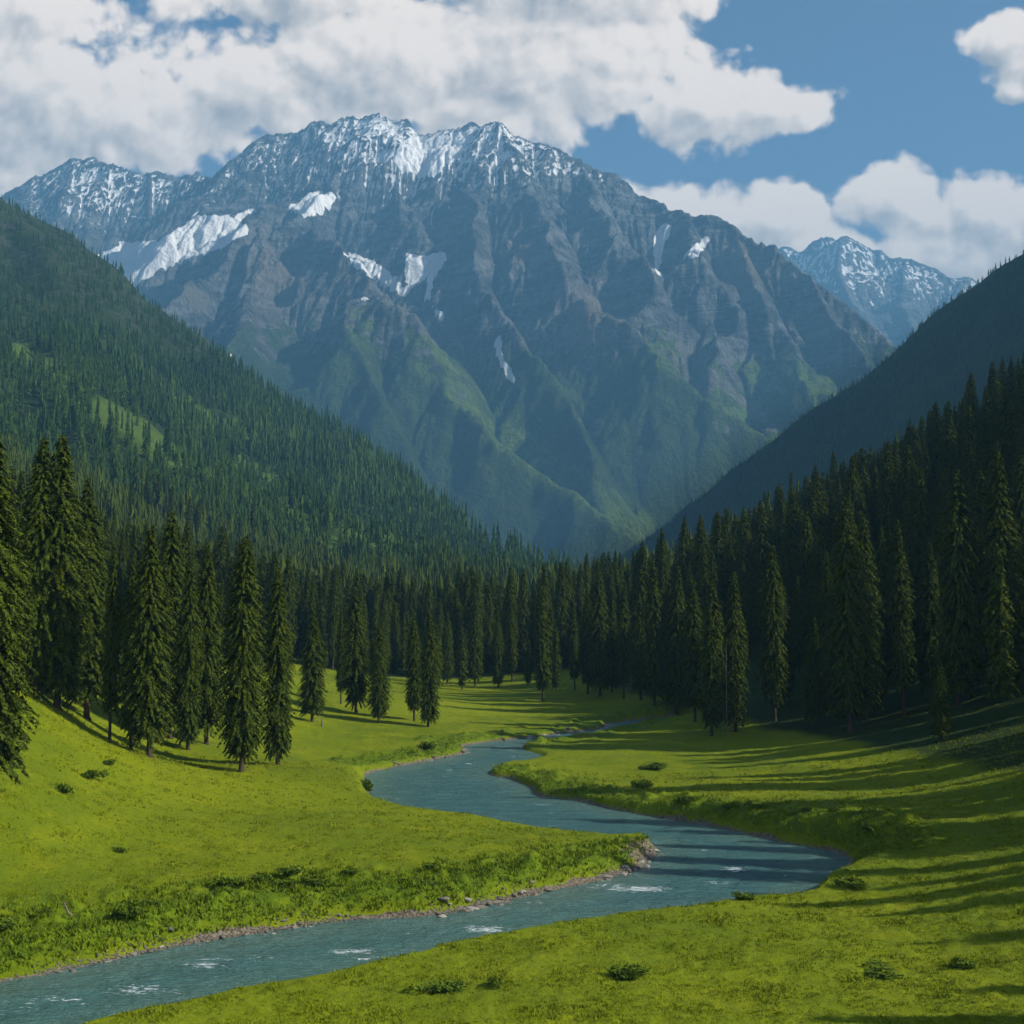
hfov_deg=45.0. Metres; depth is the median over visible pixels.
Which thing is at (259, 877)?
shrub
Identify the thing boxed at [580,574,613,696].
spruce tree
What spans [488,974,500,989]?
shrub
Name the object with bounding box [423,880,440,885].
shrub
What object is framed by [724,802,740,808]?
shrub
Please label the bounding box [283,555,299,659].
spruce tree
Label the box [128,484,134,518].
spruce tree
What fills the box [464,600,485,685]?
spruce tree
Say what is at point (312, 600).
spruce tree
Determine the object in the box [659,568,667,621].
spruce tree
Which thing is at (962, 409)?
spruce tree
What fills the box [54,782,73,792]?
shrub
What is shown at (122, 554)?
spruce tree
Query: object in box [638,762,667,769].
shrub
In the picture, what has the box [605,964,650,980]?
shrub
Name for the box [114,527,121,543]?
spruce tree
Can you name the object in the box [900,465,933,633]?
spruce tree
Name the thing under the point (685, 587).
spruce tree
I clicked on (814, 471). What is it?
spruce tree
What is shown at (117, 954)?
gravel
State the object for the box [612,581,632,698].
spruce tree
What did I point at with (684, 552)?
spruce tree
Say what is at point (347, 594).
spruce tree
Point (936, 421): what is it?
spruce tree
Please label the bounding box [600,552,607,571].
spruce tree
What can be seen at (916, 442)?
spruce tree
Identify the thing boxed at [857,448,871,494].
spruce tree
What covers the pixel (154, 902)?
shrub
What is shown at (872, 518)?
spruce tree
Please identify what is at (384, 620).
spruce tree
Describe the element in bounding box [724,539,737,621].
spruce tree
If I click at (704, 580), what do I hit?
spruce tree
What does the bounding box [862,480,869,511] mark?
spruce tree
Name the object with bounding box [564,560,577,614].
spruce tree
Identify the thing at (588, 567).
spruce tree
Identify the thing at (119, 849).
shrub
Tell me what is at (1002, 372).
spruce tree
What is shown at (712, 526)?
spruce tree
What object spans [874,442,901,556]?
spruce tree
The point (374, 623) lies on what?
spruce tree
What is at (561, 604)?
spruce tree
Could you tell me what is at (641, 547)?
spruce tree
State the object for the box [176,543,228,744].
spruce tree
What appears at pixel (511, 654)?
spruce tree
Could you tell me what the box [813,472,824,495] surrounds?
spruce tree
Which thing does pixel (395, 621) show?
spruce tree
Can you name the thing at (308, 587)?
spruce tree
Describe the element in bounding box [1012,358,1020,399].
spruce tree
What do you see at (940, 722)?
spruce tree
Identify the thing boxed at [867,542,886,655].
spruce tree
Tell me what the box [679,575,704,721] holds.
spruce tree
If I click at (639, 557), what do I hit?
spruce tree
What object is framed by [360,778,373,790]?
shrub
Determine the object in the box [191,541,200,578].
spruce tree
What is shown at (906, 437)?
spruce tree
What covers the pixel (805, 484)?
spruce tree
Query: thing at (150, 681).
spruce tree
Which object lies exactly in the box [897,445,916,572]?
spruce tree
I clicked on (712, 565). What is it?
spruce tree
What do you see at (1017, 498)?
spruce tree
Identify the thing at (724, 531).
spruce tree
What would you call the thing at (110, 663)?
spruce tree
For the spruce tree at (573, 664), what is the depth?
273.96 m
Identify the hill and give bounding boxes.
[621,254,1023,562]
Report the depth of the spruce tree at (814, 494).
268.33 m
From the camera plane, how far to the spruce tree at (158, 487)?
743.10 m
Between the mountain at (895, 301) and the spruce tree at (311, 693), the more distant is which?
the mountain at (895, 301)
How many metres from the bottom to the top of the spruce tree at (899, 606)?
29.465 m
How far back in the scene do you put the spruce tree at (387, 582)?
379.94 m
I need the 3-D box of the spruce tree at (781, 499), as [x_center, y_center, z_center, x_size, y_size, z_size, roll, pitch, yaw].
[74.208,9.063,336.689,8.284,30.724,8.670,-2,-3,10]
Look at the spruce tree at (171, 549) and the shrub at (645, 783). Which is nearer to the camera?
the shrub at (645, 783)
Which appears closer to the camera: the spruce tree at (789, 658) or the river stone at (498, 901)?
the river stone at (498, 901)
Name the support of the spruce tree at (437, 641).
on the ground at (486, 708)
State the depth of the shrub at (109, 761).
117.72 m
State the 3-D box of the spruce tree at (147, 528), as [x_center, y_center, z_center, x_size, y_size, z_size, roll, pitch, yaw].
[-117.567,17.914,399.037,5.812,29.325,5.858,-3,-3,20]
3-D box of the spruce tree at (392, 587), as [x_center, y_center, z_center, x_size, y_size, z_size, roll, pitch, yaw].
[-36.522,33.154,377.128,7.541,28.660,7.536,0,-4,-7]
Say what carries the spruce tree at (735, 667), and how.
on the ground at (486, 708)
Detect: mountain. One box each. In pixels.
[2,112,896,568]
[778,236,979,348]
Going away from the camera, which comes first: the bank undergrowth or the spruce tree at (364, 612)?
the bank undergrowth
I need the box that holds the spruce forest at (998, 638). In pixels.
[0,350,1023,703]
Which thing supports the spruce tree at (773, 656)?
on the ground at (486, 708)
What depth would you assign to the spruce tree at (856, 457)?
366.35 m
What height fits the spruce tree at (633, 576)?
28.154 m
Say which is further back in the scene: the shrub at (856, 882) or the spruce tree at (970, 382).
the spruce tree at (970, 382)
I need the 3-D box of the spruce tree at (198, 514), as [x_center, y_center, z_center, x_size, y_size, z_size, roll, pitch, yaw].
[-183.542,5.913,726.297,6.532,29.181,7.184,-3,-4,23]
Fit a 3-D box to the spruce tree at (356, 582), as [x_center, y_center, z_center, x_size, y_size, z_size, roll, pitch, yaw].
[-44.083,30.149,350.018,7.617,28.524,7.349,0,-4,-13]
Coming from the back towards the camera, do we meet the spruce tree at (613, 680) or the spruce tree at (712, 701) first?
the spruce tree at (613, 680)
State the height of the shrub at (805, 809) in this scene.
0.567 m
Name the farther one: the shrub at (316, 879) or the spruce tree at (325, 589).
the spruce tree at (325, 589)
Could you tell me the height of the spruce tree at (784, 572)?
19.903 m
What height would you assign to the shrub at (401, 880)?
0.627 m
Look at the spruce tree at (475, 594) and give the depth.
339.42 m
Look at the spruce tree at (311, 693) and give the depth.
195.12 m
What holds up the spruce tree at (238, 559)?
on the ground at (486, 708)
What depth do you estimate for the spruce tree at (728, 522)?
351.66 m
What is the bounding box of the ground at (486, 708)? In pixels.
[0,600,1023,1023]
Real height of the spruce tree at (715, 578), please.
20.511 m
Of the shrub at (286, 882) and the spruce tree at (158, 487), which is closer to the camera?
the shrub at (286, 882)
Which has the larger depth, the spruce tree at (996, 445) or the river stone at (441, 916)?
the spruce tree at (996, 445)
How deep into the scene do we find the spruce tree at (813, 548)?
241.57 m
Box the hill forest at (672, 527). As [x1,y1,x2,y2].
[612,249,1023,563]
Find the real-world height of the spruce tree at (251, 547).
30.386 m
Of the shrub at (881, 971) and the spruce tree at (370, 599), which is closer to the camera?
the shrub at (881, 971)
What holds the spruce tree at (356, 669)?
on the ground at (486, 708)
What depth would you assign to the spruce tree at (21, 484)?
263.78 m
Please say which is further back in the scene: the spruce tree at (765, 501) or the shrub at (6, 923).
the spruce tree at (765, 501)
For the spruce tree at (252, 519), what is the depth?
757.58 m
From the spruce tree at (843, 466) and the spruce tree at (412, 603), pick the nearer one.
the spruce tree at (412, 603)
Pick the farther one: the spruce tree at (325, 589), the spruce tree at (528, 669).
the spruce tree at (325, 589)
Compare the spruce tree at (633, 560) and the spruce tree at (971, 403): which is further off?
the spruce tree at (633, 560)
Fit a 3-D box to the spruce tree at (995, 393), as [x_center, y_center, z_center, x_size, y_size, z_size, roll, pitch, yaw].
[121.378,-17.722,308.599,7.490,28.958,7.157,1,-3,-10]
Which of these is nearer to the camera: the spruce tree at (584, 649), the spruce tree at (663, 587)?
the spruce tree at (584, 649)
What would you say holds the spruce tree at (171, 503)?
on the hillside
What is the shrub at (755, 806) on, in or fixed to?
on the ground at (486, 708)
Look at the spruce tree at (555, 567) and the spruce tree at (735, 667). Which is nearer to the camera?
the spruce tree at (735, 667)
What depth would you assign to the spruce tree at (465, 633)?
320.70 m
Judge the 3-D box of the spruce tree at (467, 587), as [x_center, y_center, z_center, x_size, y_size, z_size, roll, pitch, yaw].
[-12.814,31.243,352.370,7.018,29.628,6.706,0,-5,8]
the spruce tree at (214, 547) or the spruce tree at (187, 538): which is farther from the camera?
the spruce tree at (214, 547)
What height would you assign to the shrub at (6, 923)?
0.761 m
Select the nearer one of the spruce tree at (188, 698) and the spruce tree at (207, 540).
the spruce tree at (188, 698)
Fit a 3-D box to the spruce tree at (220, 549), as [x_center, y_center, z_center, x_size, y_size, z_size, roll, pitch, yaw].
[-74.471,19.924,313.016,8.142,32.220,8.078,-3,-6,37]
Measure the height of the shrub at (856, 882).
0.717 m
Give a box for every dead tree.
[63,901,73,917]
[723,655,728,736]
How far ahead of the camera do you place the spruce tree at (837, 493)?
319.22 m
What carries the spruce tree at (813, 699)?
on the ground at (486, 708)
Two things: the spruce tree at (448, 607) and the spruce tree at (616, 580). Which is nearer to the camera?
the spruce tree at (616, 580)
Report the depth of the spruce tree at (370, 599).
379.24 m
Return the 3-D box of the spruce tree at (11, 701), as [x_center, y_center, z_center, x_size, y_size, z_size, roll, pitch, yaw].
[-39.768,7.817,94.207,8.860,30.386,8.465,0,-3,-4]
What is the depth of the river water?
90.11 m
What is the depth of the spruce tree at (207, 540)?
288.32 m
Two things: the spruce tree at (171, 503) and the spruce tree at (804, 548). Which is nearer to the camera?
the spruce tree at (804, 548)
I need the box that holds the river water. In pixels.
[0,718,849,1023]
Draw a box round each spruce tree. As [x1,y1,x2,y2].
[0,431,51,784]
[8,471,27,586]
[9,437,65,696]
[20,435,97,711]
[61,478,111,720]
[99,543,124,740]
[100,485,110,518]
[102,514,113,584]
[108,527,178,757]
[110,511,119,535]
[113,555,140,750]
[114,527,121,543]
[117,528,129,609]
[124,525,144,595]
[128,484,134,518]
[143,466,151,505]
[144,523,149,541]
[151,524,159,553]
[153,470,161,504]
[155,511,187,738]
[165,483,175,514]
[169,559,206,749]
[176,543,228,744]
[179,520,196,627]
[185,495,193,527]
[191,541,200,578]
[194,499,203,539]
[199,538,215,595]
[211,536,274,771]
[211,538,217,563]
[212,527,226,576]
[217,578,227,659]
[224,541,231,576]
[225,556,235,652]
[229,541,240,631]
[248,540,259,591]
[249,504,256,543]
[256,571,296,765]
[257,559,265,591]
[257,575,265,659]
[261,565,285,657]
[264,556,271,589]
[265,551,290,647]
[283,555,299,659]
[295,609,331,721]
[298,572,316,659]
[305,576,317,644]
[317,597,326,662]
[318,562,329,601]
[319,574,329,655]
[323,568,343,637]
[325,574,340,669]
[329,563,344,619]
[334,605,346,703]
[335,586,371,712]
[339,559,346,591]
[342,574,351,616]
[344,568,363,645]
[358,583,363,624]
[360,597,370,664]
[365,577,374,626]
[365,622,393,722]
[369,589,380,619]
[369,603,377,670]
[377,593,392,669]
[379,571,389,608]
[379,589,392,670]
[386,574,401,639]
[388,601,403,671]
[390,638,397,673]
[393,567,407,663]
[400,579,422,665]
[401,616,422,720]
[416,613,442,726]
[418,581,426,628]
[419,578,436,653]
[431,624,444,686]
[434,600,444,675]
[435,583,441,600]
[440,570,452,623]
[440,612,454,683]
[444,593,451,621]
[450,562,464,606]
[450,587,463,673]
[456,626,469,689]
[460,570,472,666]
[462,565,474,612]
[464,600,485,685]
[464,627,468,674]
[466,573,489,666]
[477,570,484,606]
[483,581,495,670]
[489,572,496,601]
[490,610,507,687]
[499,569,517,672]
[501,585,517,647]
[505,596,520,681]
[515,568,531,671]
[523,639,532,685]
[530,585,555,700]
[535,563,553,647]
[547,602,554,669]
[549,563,571,667]
[550,620,561,688]
[554,560,558,578]
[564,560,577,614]
[566,604,580,689]
[574,564,585,656]
[576,590,593,693]
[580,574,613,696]
[582,553,592,578]
[582,555,591,589]
[594,558,603,589]
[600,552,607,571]
[600,555,605,587]
[605,566,617,624]
[605,600,619,691]
[612,551,621,599]
[612,559,621,639]
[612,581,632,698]
[618,553,625,593]
[621,564,633,612]
[626,568,648,699]
[627,549,638,636]
[630,550,635,577]
[632,550,641,635]
[633,548,649,641]
[634,541,647,581]
[636,559,670,705]
[653,536,658,557]
[655,528,672,607]
[655,547,670,628]
[659,565,687,714]
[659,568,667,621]
[669,516,693,606]
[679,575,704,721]
[682,561,690,614]
[685,519,710,607]
[691,515,708,578]
[694,579,730,735]
[695,545,711,658]
[707,512,732,623]
[708,515,716,543]
[708,551,723,622]
[712,570,723,645]
[720,571,750,731]
[721,521,729,558]
[723,508,731,540]
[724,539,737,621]
[730,515,737,540]
[732,507,753,622]
[735,528,753,625]
[736,565,753,657]
[747,500,774,611]
[751,507,757,546]
[755,545,790,721]
[761,492,770,516]
[771,486,779,516]
[771,489,786,551]
[773,487,778,522]
[774,502,786,550]
[776,579,799,704]
[777,549,792,634]
[781,488,802,578]
[787,472,794,495]
[788,511,813,617]
[796,618,828,726]
[800,476,808,496]
[802,483,826,533]
[802,497,821,556]
[806,465,818,498]
[808,533,818,583]
[808,580,821,676]
[812,551,834,703]
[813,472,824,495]
[813,476,829,535]
[815,497,885,731]
[825,473,830,497]
[829,451,838,487]
[833,456,871,534]
[834,474,842,508]
[834,495,859,575]
[835,463,846,487]
[842,460,847,481]
[845,514,888,720]
[854,453,858,465]
[854,495,876,563]
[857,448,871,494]
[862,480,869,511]
[866,500,878,559]
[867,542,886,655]
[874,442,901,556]
[882,449,901,529]
[885,519,919,716]
[891,439,901,470]
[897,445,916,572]
[899,428,909,453]
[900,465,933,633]
[901,459,917,591]
[907,425,922,456]
[908,428,923,466]
[912,541,946,697]
[917,416,927,441]
[918,431,930,464]
[924,655,952,740]
[925,401,943,455]
[926,410,931,438]
[926,469,989,706]
[926,507,946,570]
[934,552,944,620]
[937,400,959,461]
[954,398,965,447]
[955,407,985,472]
[959,388,981,448]
[965,372,981,426]
[967,451,1023,687]
[978,386,989,434]
[980,386,986,425]
[982,362,1002,419]
[987,384,1000,416]
[990,387,1016,470]
[990,441,1002,469]
[993,439,1004,468]
[997,357,1007,387]
[1006,361,1015,393]
[1008,454,1023,629]
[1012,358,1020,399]
[1013,366,1023,408]
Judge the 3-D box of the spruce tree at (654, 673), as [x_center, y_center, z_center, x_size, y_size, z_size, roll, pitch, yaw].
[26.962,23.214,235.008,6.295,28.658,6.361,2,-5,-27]
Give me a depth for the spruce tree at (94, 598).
150.09 m
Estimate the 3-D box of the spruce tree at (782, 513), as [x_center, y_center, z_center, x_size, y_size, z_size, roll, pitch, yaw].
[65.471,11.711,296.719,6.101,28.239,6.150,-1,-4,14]
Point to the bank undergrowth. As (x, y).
(14, 936)
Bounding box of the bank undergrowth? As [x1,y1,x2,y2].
[0,733,996,972]
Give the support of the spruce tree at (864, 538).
on the ground at (486, 708)
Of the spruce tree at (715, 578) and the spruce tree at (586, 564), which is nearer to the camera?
the spruce tree at (715, 578)
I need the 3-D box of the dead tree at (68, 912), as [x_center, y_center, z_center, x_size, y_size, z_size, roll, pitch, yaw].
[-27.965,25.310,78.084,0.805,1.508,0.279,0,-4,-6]
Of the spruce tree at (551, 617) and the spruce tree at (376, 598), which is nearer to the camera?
the spruce tree at (551, 617)
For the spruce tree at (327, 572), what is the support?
on the hillside
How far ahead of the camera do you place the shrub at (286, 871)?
88.41 m
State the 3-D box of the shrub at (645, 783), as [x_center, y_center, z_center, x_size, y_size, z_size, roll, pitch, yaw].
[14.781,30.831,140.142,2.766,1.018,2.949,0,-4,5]
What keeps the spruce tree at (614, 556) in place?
on the ground at (486, 708)
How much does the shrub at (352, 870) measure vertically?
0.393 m
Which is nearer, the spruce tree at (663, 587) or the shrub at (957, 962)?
the shrub at (957, 962)
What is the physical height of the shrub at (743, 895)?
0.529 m
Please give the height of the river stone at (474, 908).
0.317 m
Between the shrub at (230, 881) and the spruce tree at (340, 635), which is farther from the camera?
the spruce tree at (340, 635)
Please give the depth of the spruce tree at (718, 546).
280.65 m
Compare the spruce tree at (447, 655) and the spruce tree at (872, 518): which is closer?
the spruce tree at (872, 518)
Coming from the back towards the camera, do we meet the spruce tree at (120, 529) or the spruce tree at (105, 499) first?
the spruce tree at (105, 499)
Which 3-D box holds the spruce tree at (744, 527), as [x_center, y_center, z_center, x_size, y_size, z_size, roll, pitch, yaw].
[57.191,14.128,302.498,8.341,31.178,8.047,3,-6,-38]
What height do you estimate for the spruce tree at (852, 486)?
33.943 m
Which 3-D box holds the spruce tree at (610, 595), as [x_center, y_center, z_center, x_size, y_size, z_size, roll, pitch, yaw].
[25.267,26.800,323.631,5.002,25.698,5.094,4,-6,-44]
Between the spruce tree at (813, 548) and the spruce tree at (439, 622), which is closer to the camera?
the spruce tree at (813, 548)
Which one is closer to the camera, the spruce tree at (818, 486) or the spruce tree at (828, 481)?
the spruce tree at (818, 486)
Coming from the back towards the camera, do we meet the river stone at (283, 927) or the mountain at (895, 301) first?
the mountain at (895, 301)
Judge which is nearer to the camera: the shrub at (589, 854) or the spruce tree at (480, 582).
the shrub at (589, 854)
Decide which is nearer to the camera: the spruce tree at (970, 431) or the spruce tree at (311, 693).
the spruce tree at (311, 693)
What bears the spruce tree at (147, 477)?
on the hillside
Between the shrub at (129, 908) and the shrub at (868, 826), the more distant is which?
the shrub at (868, 826)
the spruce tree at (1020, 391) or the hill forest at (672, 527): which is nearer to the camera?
the spruce tree at (1020, 391)
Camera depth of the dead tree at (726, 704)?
189.82 m
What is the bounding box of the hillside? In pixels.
[0,197,502,572]
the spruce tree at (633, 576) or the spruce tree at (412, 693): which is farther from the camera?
the spruce tree at (633, 576)
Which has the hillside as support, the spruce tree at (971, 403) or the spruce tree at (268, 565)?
the spruce tree at (268, 565)
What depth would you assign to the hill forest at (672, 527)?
2086.29 m
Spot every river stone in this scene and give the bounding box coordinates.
[278,926,287,929]
[436,914,446,917]
[438,896,449,900]
[466,906,479,909]
[474,905,487,908]
[492,900,503,903]
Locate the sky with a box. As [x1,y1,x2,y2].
[0,0,1023,281]
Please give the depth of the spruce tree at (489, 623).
349.02 m
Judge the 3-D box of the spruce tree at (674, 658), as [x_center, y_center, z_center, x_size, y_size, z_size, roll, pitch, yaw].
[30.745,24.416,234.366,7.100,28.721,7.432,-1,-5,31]
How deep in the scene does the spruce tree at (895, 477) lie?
256.56 m
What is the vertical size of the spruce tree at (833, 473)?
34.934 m
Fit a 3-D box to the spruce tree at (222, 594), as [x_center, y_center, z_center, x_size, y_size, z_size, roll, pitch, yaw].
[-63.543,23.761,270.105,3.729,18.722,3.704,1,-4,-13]
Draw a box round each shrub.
[0,916,18,930]
[34,906,53,913]
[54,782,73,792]
[82,769,109,779]
[103,759,114,764]
[110,901,144,917]
[112,846,126,852]
[136,898,157,905]
[146,900,164,905]
[211,874,245,887]
[250,872,274,881]
[266,878,301,887]
[275,864,304,875]
[301,874,326,885]
[343,867,359,873]
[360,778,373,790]
[399,877,413,884]
[402,980,467,994]
[418,740,437,749]
[421,862,440,868]
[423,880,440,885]
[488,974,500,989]
[581,852,593,855]
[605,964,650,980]
[630,778,653,787]
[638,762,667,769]
[676,795,695,803]
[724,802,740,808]
[731,890,756,899]
[749,803,767,809]
[800,807,813,811]
[829,807,842,811]
[833,876,867,888]
[856,821,877,831]
[860,958,902,978]
[946,957,977,969]
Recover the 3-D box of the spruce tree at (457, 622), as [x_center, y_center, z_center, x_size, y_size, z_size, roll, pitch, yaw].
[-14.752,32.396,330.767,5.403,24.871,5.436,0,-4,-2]
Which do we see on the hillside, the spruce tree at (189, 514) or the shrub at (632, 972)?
the spruce tree at (189, 514)
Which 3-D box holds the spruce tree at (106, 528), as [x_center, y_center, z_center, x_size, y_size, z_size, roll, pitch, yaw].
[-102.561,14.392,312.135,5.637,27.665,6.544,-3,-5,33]
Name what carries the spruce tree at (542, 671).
on the ground at (486, 708)
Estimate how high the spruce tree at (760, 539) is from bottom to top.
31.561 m
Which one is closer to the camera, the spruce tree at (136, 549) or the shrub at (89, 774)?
the shrub at (89, 774)
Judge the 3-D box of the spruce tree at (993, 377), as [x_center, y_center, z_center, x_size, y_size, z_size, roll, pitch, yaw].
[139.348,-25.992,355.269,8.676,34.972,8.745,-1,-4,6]
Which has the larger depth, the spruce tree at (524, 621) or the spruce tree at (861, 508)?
the spruce tree at (524, 621)
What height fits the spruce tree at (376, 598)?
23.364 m
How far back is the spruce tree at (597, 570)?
355.37 m
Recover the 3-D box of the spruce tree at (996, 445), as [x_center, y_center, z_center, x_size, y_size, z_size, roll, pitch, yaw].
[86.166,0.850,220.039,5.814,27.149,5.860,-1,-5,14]
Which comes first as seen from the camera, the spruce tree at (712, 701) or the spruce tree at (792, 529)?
the spruce tree at (712, 701)
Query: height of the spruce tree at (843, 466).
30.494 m
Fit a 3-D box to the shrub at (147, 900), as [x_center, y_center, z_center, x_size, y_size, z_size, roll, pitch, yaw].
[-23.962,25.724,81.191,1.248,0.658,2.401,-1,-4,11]
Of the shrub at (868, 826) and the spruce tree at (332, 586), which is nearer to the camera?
the shrub at (868, 826)
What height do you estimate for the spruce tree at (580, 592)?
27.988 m
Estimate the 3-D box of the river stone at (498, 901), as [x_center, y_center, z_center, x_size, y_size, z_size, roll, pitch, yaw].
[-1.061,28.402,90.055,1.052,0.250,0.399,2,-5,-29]
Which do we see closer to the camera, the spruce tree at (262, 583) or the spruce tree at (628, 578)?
the spruce tree at (262, 583)
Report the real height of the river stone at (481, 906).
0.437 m
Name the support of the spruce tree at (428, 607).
on the hillside
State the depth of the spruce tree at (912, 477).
234.66 m
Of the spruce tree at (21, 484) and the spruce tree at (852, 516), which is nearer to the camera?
the spruce tree at (852, 516)
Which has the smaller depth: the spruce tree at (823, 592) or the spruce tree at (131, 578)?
the spruce tree at (131, 578)
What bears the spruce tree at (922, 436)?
on the ground at (486, 708)
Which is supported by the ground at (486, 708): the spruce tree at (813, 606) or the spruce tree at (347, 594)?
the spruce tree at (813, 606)
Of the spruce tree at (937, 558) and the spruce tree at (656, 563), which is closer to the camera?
the spruce tree at (937, 558)
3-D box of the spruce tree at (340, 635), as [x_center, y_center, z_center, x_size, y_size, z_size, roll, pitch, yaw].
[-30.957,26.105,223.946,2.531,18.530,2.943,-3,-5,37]
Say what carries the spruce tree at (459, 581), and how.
on the ground at (486, 708)
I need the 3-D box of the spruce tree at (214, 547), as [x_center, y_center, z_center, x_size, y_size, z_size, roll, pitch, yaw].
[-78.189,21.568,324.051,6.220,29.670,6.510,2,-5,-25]
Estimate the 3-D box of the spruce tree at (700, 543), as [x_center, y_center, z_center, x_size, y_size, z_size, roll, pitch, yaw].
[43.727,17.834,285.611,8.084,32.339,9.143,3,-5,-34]
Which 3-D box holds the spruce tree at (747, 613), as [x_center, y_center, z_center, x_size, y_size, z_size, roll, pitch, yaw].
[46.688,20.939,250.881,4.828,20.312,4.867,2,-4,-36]
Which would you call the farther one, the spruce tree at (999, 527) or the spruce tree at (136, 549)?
the spruce tree at (136, 549)
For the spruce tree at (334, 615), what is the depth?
319.02 m
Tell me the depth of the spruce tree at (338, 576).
370.10 m
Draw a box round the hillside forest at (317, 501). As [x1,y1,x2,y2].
[0,196,619,578]
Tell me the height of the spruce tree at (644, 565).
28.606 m
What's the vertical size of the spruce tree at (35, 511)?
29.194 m
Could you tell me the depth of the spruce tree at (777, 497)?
373.89 m
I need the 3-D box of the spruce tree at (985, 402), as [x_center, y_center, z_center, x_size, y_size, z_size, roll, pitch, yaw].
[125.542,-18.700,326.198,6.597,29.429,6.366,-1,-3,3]
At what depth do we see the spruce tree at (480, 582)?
356.63 m
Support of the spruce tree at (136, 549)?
on the hillside
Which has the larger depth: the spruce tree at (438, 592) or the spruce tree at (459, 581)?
the spruce tree at (438, 592)
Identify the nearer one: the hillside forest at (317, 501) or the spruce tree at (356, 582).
the spruce tree at (356, 582)
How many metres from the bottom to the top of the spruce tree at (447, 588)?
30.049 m
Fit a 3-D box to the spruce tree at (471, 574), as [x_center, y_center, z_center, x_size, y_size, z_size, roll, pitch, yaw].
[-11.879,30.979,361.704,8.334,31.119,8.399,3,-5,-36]
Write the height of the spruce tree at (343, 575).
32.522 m
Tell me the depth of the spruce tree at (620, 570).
375.40 m
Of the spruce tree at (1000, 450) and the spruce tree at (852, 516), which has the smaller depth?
the spruce tree at (852, 516)
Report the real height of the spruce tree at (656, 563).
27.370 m
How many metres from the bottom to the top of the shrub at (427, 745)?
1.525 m
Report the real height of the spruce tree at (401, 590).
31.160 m
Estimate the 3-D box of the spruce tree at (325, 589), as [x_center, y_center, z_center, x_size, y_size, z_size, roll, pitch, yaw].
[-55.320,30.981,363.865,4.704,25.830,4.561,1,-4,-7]
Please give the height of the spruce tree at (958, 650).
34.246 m
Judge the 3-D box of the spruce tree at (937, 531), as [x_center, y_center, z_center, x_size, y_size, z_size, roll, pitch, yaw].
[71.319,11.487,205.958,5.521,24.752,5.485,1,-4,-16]
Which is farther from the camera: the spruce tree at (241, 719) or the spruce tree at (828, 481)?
the spruce tree at (828, 481)
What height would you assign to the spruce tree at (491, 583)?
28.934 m
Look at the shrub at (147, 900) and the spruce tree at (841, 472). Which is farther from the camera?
the spruce tree at (841, 472)
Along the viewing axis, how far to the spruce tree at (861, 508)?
228.19 m
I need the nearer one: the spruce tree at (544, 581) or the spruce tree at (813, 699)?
the spruce tree at (813, 699)
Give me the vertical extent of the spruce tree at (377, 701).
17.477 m
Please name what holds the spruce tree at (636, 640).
on the ground at (486, 708)
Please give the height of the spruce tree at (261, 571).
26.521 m
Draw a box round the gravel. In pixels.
[9,720,656,979]
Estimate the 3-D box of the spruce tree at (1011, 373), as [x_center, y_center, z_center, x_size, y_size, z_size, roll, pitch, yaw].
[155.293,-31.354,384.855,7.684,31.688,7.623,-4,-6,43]
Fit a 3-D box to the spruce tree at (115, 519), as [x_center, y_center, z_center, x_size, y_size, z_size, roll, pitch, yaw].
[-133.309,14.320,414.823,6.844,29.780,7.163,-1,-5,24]
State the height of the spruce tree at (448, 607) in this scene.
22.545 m
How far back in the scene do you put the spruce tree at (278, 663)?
144.71 m
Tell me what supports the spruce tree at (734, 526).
on the ground at (486, 708)
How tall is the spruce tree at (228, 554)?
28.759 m
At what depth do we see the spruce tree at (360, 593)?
328.19 m
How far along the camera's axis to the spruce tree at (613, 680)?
265.94 m
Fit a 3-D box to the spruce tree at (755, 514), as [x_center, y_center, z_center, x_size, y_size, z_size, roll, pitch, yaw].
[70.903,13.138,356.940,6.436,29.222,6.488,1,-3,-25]
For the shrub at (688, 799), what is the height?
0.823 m
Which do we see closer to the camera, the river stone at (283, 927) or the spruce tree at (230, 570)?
the river stone at (283, 927)
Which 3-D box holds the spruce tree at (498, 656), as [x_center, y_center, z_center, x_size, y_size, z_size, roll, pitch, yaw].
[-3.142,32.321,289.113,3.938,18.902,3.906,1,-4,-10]
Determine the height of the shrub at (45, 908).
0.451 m
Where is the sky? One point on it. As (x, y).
(895, 128)
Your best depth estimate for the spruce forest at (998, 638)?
446.20 m
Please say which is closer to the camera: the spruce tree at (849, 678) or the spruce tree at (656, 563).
the spruce tree at (849, 678)

